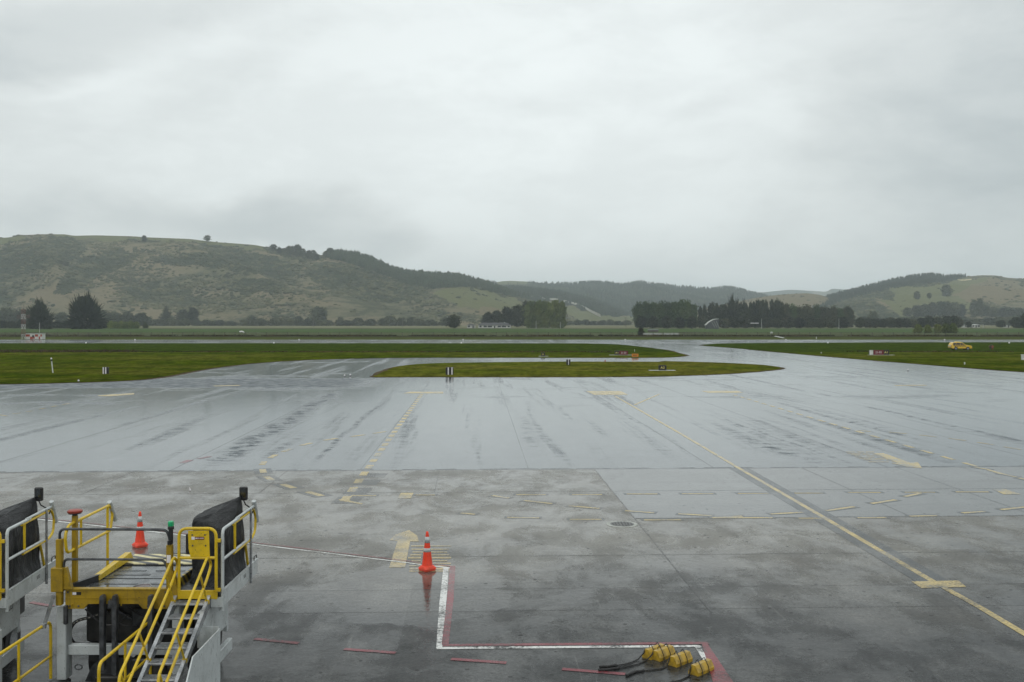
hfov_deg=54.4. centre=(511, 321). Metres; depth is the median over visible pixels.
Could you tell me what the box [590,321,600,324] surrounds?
hedgerow bush
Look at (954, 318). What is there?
tree
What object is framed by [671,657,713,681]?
wheel chock
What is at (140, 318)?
tree
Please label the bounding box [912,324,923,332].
willow bush
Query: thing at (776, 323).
tree
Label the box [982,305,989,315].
tree
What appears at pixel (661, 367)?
airfield sign
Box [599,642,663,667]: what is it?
wheel chock
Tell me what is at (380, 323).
hedgerow bush
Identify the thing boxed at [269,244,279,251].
tree
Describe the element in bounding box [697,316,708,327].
tree
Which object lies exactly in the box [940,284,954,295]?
tree
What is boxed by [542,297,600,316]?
farm track
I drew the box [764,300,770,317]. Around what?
conifer tree
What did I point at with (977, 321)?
tree
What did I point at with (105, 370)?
marker board
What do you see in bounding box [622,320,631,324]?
hedgerow bush
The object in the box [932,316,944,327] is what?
tree
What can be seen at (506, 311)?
tree
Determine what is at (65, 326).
hedge shrub
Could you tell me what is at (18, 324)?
hedge shrub
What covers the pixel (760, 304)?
conifer tree
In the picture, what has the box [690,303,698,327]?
tree
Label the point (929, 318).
tree
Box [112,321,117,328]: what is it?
hedge shrub
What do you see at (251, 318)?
hedgerow bush
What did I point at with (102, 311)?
tree
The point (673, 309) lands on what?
tree
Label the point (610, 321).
hedgerow bush
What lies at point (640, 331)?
shrub
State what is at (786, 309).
tree
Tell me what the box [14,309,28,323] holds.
tree
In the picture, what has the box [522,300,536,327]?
willow tree
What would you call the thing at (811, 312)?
tree
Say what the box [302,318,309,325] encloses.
hedgerow bush
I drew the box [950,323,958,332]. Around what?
willow bush
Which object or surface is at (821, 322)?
tree
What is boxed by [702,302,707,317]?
tree
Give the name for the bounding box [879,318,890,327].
tree
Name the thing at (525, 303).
tree
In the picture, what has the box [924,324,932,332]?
willow bush
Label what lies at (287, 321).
hedgerow bush
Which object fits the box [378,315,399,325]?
hedgerow bush
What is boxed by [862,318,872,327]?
tree
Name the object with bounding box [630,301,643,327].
tree
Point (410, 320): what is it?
hedgerow bush
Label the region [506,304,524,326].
tree
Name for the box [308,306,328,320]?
tree
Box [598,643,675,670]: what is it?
wheel chock
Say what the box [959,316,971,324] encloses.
tree
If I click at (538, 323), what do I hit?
willow tree
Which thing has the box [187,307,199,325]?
tree
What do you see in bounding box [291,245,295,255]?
tree
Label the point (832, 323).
tree
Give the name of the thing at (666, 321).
tree
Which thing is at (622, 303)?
pine forest
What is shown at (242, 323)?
hedgerow bush
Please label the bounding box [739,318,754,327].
tree
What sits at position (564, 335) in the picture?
long grass
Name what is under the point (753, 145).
sky
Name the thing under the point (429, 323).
hedgerow bush
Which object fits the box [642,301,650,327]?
tree
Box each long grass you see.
[0,349,138,352]
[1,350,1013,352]
[101,334,1023,335]
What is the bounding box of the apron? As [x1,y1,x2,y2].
[0,340,1023,681]
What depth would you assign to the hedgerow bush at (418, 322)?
1326.54 m
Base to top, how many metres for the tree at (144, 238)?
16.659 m
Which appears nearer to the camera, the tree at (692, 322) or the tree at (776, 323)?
the tree at (692, 322)
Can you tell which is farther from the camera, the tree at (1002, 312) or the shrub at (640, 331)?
the tree at (1002, 312)
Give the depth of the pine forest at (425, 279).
2077.17 m
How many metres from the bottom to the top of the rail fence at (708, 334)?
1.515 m
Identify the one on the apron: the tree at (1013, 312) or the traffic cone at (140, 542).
the traffic cone at (140, 542)
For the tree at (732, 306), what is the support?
on the ground at (631, 329)
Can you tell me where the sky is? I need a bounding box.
[0,0,1023,292]
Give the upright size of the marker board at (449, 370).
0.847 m
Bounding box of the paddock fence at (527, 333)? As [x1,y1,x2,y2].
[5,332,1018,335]
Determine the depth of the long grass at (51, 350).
194.28 m
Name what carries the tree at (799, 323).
on the ground at (631, 329)
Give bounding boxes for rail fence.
[0,333,100,336]
[679,332,712,335]
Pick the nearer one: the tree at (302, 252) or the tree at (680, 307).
the tree at (680, 307)
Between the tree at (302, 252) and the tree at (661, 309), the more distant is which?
the tree at (302, 252)
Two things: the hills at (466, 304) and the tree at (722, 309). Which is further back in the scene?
the hills at (466, 304)
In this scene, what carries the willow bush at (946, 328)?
on the ground at (631, 329)
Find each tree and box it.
[0,307,15,324]
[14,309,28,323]
[21,297,58,328]
[54,312,68,321]
[57,291,112,328]
[100,309,110,317]
[105,311,120,322]
[117,311,133,322]
[133,312,151,325]
[141,235,146,241]
[158,306,171,325]
[175,308,189,322]
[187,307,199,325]
[202,235,210,241]
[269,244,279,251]
[276,247,282,253]
[285,246,291,254]
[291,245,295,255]
[295,244,301,256]
[299,248,305,257]
[304,250,312,258]
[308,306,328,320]
[444,314,463,327]
[481,311,492,322]
[491,310,502,322]
[500,306,514,326]
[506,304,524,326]
[522,300,528,326]
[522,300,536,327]
[532,299,543,327]
[541,300,555,327]
[549,299,561,327]
[556,301,567,327]
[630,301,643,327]
[634,316,646,327]
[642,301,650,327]
[646,316,660,328]
[649,302,659,322]
[656,301,666,327]
[659,316,673,328]
[662,301,674,317]
[670,302,679,327]
[673,317,687,328]
[676,299,685,321]
[682,298,693,327]
[685,316,697,328]
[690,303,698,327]
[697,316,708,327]
[698,306,702,327]
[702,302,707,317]
[706,302,716,319]
[714,303,721,317]
[717,303,728,326]
[719,318,731,327]
[726,292,740,327]
[726,317,741,327]
[735,302,747,319]
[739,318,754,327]
[741,301,752,327]
[748,302,755,325]
[750,315,764,327]
[751,301,756,315]
[752,299,761,316]
[756,301,764,327]
[759,299,765,317]
[760,317,774,327]
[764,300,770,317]
[769,299,775,327]
[771,300,780,323]
[771,318,784,327]
[776,298,784,319]
[780,316,795,327]
[781,302,786,318]
[783,303,791,326]
[788,303,798,327]
[792,317,808,327]
[796,305,805,327]
[800,304,810,318]
[803,316,818,327]
[804,305,814,327]
[811,304,820,318]
[815,317,826,327]
[816,305,828,323]
[825,308,833,318]
[825,318,838,327]
[829,305,838,327]
[835,307,846,317]
[836,317,848,327]
[843,306,852,326]
[847,307,855,326]
[851,317,865,327]
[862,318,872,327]
[867,310,879,318]
[870,318,881,327]
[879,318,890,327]
[886,317,896,327]
[894,318,904,327]
[901,308,913,316]
[903,318,912,327]
[909,319,920,327]
[912,304,923,316]
[913,291,920,298]
[917,318,927,327]
[920,303,931,316]
[925,315,938,327]
[928,302,937,316]
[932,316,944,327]
[935,300,947,316]
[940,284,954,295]
[940,316,953,324]
[942,300,953,316]
[951,302,959,316]
[951,315,961,326]
[955,317,964,327]
[958,303,966,316]
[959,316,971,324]
[969,299,978,315]
[970,318,986,324]
[977,298,984,315]
[981,317,995,324]
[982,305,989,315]
[986,307,996,316]
[993,316,1007,324]
[994,320,1005,326]
[997,307,1011,316]
[1007,308,1019,316]
[1008,317,1021,327]
[1015,307,1023,316]
[1016,311,1023,327]
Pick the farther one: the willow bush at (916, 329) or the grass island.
the willow bush at (916, 329)
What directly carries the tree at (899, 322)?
on the ground at (631, 329)
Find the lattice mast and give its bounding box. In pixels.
[17,309,29,338]
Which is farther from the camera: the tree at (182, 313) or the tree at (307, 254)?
the tree at (307, 254)
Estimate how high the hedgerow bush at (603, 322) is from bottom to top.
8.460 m
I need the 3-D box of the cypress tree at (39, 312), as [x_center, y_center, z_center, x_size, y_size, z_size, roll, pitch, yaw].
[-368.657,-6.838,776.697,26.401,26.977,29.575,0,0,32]
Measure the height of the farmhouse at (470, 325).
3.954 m
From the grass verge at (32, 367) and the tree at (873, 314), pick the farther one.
the tree at (873, 314)
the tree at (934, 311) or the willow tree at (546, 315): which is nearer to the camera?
the willow tree at (546, 315)
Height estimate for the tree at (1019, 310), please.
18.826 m
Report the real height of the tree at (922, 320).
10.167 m
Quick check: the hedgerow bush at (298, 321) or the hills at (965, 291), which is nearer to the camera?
the hedgerow bush at (298, 321)
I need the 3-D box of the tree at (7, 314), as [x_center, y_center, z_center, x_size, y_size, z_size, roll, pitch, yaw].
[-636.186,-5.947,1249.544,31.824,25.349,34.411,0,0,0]
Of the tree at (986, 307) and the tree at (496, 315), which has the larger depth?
the tree at (986, 307)
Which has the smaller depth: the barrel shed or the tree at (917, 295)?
the barrel shed
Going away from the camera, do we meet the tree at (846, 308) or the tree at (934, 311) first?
the tree at (846, 308)
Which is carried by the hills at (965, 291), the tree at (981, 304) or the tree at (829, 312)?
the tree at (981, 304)
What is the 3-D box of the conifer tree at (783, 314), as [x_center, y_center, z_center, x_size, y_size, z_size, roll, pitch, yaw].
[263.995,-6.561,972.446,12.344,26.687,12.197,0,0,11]
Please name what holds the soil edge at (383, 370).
on the apron
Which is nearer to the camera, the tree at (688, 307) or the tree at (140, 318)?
the tree at (688, 307)
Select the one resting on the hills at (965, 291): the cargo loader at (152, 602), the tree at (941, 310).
the tree at (941, 310)
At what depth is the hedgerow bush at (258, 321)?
1326.11 m
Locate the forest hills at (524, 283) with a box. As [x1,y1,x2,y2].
[494,281,756,316]
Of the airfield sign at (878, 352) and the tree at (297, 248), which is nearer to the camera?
the airfield sign at (878, 352)
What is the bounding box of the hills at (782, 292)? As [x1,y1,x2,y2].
[760,289,842,295]
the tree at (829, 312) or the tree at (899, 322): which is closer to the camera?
the tree at (899, 322)
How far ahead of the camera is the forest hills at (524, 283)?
3697.66 m
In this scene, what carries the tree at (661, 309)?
on the ground at (631, 329)
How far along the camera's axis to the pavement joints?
35.06 m
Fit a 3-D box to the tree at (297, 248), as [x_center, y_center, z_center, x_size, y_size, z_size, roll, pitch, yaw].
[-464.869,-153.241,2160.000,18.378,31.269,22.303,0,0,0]
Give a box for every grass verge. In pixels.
[0,343,686,383]
[704,342,1023,371]
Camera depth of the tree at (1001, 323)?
970.26 m
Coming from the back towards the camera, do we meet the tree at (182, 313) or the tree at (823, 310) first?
the tree at (182, 313)
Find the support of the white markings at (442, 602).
on the apron
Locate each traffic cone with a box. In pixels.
[132,511,147,547]
[418,531,435,571]
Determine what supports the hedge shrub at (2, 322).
on the ground at (631, 329)
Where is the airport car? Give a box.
[948,341,971,349]
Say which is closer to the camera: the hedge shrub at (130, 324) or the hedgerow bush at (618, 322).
the hedge shrub at (130, 324)
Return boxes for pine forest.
[326,248,529,298]
[490,280,770,316]
[505,285,629,315]
[812,272,965,307]
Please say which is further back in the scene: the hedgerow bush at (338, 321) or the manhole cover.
the hedgerow bush at (338, 321)
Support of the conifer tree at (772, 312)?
on the ground at (631, 329)
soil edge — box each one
[371,361,784,376]
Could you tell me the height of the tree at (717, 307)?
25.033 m
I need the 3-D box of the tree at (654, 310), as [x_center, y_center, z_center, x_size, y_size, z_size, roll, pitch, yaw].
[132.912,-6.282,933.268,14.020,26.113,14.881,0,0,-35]
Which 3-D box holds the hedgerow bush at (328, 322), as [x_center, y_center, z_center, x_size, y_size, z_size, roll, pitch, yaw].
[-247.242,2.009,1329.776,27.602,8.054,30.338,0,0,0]
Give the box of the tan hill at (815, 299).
[697,293,829,320]
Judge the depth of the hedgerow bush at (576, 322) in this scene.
1496.38 m
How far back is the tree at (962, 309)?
1752.32 m
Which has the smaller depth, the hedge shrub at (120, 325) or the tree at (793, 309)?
the hedge shrub at (120, 325)
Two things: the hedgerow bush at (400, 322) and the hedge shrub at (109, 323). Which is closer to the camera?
the hedge shrub at (109, 323)
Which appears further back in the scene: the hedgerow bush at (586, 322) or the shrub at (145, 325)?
the hedgerow bush at (586, 322)
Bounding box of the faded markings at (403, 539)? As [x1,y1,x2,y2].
[389,453,888,571]
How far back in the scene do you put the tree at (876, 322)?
894.52 m
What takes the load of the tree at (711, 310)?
on the ground at (631, 329)
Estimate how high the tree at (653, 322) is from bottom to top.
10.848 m
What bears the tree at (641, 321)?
on the ground at (631, 329)
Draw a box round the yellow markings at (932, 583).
[2,385,1023,635]
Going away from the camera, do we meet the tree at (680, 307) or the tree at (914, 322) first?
the tree at (914, 322)
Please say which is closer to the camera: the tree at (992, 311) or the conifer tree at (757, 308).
the conifer tree at (757, 308)
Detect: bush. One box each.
[59,261,69,265]
[148,319,164,325]
[161,317,177,325]
[173,318,191,325]
[191,319,200,325]
[199,319,211,325]
[206,320,226,325]
[222,321,239,325]
[238,319,247,325]
[244,315,256,325]
[251,318,268,325]
[264,317,284,325]
[280,317,296,325]
[293,316,303,325]
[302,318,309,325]
[307,318,326,325]
[317,320,334,325]
[334,317,343,325]
[340,320,351,325]
[351,317,364,325]
[364,318,377,325]
[377,318,385,325]
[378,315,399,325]
[397,317,407,325]
[406,317,414,325]
[413,318,424,325]
[421,319,439,325]
[438,317,447,325]
[572,320,580,324]
[579,319,590,324]
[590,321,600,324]
[597,320,607,324]
[606,319,615,324]
[614,321,623,324]
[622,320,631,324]
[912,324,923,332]
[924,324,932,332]
[933,324,942,332]
[941,323,951,332]
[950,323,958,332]
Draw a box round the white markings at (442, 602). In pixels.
[38,519,705,659]
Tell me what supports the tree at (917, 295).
on the hills at (965, 291)
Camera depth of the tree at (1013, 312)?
1741.16 m
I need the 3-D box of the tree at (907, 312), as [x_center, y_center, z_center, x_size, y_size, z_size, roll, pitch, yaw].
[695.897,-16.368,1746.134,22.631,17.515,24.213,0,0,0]
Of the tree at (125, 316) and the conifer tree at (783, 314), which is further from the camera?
the tree at (125, 316)
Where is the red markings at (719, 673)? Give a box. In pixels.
[29,456,732,681]
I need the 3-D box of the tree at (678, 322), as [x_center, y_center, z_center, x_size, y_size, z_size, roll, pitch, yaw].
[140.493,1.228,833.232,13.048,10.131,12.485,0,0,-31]
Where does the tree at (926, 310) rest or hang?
on the hills at (965, 291)
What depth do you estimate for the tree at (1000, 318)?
1444.30 m
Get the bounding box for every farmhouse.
[467,324,474,327]
[478,322,510,327]
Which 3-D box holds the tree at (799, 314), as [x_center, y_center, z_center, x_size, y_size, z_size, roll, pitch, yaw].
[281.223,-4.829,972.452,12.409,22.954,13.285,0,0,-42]
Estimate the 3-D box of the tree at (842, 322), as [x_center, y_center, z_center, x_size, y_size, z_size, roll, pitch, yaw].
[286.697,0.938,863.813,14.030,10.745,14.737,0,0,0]
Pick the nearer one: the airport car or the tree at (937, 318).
the airport car
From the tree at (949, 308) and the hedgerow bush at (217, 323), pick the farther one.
the tree at (949, 308)
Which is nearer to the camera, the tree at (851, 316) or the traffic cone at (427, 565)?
the traffic cone at (427, 565)
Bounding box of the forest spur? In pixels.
[542,298,633,323]
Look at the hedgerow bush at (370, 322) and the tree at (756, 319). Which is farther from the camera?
the hedgerow bush at (370, 322)
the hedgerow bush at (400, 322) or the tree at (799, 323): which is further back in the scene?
the hedgerow bush at (400, 322)
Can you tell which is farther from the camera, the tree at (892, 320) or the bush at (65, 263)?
the bush at (65, 263)
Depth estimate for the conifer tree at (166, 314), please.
1397.65 m
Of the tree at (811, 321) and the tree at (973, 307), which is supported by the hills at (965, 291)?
the tree at (973, 307)
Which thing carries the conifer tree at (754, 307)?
on the ground at (631, 329)
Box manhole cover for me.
[607,521,637,527]
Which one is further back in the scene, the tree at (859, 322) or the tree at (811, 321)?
the tree at (859, 322)
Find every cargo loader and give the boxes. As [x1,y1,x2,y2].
[0,486,258,681]
[0,487,57,681]
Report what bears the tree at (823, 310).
on the ground at (631, 329)
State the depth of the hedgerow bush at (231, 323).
1326.66 m
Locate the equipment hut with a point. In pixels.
(35, 335)
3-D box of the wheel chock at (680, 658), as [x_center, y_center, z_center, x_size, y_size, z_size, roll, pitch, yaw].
[2.557,5.886,17.184,1.478,0.236,0.301,0,0,-37]
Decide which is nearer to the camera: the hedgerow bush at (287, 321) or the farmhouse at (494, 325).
the farmhouse at (494, 325)
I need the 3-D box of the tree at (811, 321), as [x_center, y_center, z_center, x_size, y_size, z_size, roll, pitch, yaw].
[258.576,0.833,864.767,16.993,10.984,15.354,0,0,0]
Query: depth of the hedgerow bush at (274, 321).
1324.65 m
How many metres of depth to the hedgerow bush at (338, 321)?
1326.58 m
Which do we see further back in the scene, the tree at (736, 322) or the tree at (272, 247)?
the tree at (272, 247)
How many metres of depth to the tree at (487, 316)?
1012.07 m
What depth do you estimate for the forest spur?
2296.07 m
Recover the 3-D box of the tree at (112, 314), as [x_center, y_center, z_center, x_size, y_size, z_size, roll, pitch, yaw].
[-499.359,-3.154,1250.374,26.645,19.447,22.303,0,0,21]
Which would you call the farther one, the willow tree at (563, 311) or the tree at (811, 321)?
the willow tree at (563, 311)
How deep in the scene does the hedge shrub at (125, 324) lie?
831.63 m
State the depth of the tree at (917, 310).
1751.54 m
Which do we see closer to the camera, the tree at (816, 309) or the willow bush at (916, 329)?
the willow bush at (916, 329)
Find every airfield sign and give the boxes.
[615,351,627,354]
[649,365,675,370]
[869,350,888,354]
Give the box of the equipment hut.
[26,333,45,338]
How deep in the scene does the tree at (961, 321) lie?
895.06 m
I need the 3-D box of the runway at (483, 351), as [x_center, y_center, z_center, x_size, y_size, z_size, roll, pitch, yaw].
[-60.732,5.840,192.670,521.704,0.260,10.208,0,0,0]
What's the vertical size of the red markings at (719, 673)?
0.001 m
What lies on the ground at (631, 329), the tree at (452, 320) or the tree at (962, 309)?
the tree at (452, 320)
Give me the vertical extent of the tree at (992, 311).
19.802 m
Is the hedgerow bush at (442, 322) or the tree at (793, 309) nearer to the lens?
the tree at (793, 309)
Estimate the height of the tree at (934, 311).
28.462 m
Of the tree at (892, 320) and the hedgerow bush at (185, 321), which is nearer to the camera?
the tree at (892, 320)
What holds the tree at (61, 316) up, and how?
on the ground at (631, 329)
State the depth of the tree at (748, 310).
968.95 m
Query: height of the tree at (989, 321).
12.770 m
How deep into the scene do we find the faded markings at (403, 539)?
26.15 m
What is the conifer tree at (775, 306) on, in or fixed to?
on the ground at (631, 329)
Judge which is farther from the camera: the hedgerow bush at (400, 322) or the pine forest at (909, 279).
the pine forest at (909, 279)
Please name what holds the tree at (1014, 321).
on the ground at (631, 329)
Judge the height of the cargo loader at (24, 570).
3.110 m
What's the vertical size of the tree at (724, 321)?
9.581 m
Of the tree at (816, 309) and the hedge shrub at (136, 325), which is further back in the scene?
the tree at (816, 309)
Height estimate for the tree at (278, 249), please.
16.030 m
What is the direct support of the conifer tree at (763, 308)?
on the ground at (631, 329)
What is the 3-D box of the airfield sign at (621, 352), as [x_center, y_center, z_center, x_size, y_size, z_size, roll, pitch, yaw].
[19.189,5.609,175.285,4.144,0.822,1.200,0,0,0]
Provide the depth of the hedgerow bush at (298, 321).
1327.40 m
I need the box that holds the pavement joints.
[0,380,1023,615]
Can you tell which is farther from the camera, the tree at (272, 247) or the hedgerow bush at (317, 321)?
the tree at (272, 247)
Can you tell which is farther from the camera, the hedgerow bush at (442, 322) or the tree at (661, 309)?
the hedgerow bush at (442, 322)
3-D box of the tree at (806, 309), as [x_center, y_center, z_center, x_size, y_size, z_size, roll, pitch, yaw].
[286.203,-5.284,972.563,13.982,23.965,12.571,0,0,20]
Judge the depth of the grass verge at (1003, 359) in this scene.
189.75 m
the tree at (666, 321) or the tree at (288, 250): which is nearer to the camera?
the tree at (666, 321)
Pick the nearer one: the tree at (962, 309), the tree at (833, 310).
the tree at (833, 310)
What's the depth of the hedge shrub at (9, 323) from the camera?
861.43 m
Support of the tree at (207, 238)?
on the hills at (466, 304)
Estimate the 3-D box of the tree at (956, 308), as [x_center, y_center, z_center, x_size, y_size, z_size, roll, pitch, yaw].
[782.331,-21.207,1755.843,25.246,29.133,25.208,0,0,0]
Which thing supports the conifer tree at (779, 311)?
on the ground at (631, 329)
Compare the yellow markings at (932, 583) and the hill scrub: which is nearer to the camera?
the yellow markings at (932, 583)
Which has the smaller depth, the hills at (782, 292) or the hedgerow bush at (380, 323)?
the hedgerow bush at (380, 323)
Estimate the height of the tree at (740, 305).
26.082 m
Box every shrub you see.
[0,320,8,327]
[3,321,15,327]
[12,320,24,327]
[52,320,61,327]
[58,322,70,327]
[106,321,112,328]
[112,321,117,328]
[116,321,123,328]
[123,321,128,328]
[127,321,133,328]
[132,321,140,328]
[142,321,148,327]
[637,328,645,334]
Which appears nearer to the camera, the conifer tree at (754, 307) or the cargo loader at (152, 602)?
the cargo loader at (152, 602)
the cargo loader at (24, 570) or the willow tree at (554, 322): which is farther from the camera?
the willow tree at (554, 322)
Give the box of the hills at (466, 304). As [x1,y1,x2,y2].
[0,234,583,324]
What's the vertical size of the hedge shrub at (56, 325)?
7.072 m
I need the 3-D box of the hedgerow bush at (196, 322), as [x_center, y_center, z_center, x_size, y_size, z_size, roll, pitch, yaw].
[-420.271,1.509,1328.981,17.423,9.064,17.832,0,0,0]
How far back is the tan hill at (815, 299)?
2330.08 m
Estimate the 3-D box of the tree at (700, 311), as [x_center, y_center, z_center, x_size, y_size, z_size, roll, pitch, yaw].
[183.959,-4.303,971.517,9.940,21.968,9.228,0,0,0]
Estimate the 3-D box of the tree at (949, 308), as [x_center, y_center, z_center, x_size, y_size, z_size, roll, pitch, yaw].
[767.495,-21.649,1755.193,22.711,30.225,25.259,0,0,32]
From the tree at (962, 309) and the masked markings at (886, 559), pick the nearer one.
the masked markings at (886, 559)
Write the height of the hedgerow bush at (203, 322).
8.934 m
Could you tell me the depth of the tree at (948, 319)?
894.61 m
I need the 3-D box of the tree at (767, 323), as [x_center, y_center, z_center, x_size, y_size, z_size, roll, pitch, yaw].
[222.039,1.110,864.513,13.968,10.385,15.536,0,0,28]
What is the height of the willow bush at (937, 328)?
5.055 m
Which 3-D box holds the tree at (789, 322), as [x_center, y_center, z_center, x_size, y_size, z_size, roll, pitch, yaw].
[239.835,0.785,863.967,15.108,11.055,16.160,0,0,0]
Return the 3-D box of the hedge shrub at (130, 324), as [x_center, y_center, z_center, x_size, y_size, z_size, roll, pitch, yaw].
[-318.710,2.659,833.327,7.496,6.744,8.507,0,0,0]
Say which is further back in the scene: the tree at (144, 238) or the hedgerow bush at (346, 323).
the tree at (144, 238)
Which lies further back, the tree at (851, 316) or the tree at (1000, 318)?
the tree at (1000, 318)
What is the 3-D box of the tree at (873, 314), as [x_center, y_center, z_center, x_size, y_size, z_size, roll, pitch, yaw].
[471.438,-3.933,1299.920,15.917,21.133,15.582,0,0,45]
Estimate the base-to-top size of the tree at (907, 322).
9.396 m
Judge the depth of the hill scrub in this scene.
1827.77 m
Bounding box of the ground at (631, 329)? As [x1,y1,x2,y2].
[0,324,1023,339]
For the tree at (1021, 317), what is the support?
on the ground at (631, 329)
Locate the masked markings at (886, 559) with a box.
[253,467,1023,580]
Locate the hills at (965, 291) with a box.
[826,275,1023,324]
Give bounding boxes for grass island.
[373,361,779,376]
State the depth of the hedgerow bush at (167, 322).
1325.52 m
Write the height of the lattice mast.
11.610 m
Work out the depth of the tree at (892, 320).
895.04 m
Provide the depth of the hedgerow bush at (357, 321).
1325.33 m
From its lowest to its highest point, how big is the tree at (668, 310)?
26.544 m
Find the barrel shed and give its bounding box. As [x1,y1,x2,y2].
[705,319,718,328]
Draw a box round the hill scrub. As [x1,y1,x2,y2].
[0,233,1023,324]
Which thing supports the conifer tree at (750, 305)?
on the ground at (631, 329)
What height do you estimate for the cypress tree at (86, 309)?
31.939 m
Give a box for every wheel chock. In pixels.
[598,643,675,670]
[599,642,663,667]
[625,649,692,676]
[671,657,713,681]
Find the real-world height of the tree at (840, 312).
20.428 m
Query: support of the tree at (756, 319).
on the ground at (631, 329)
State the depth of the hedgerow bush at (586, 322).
1496.26 m
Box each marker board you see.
[103,367,108,373]
[446,367,452,374]
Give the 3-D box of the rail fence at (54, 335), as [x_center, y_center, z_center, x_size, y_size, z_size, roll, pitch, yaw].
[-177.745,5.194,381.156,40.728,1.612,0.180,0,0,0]

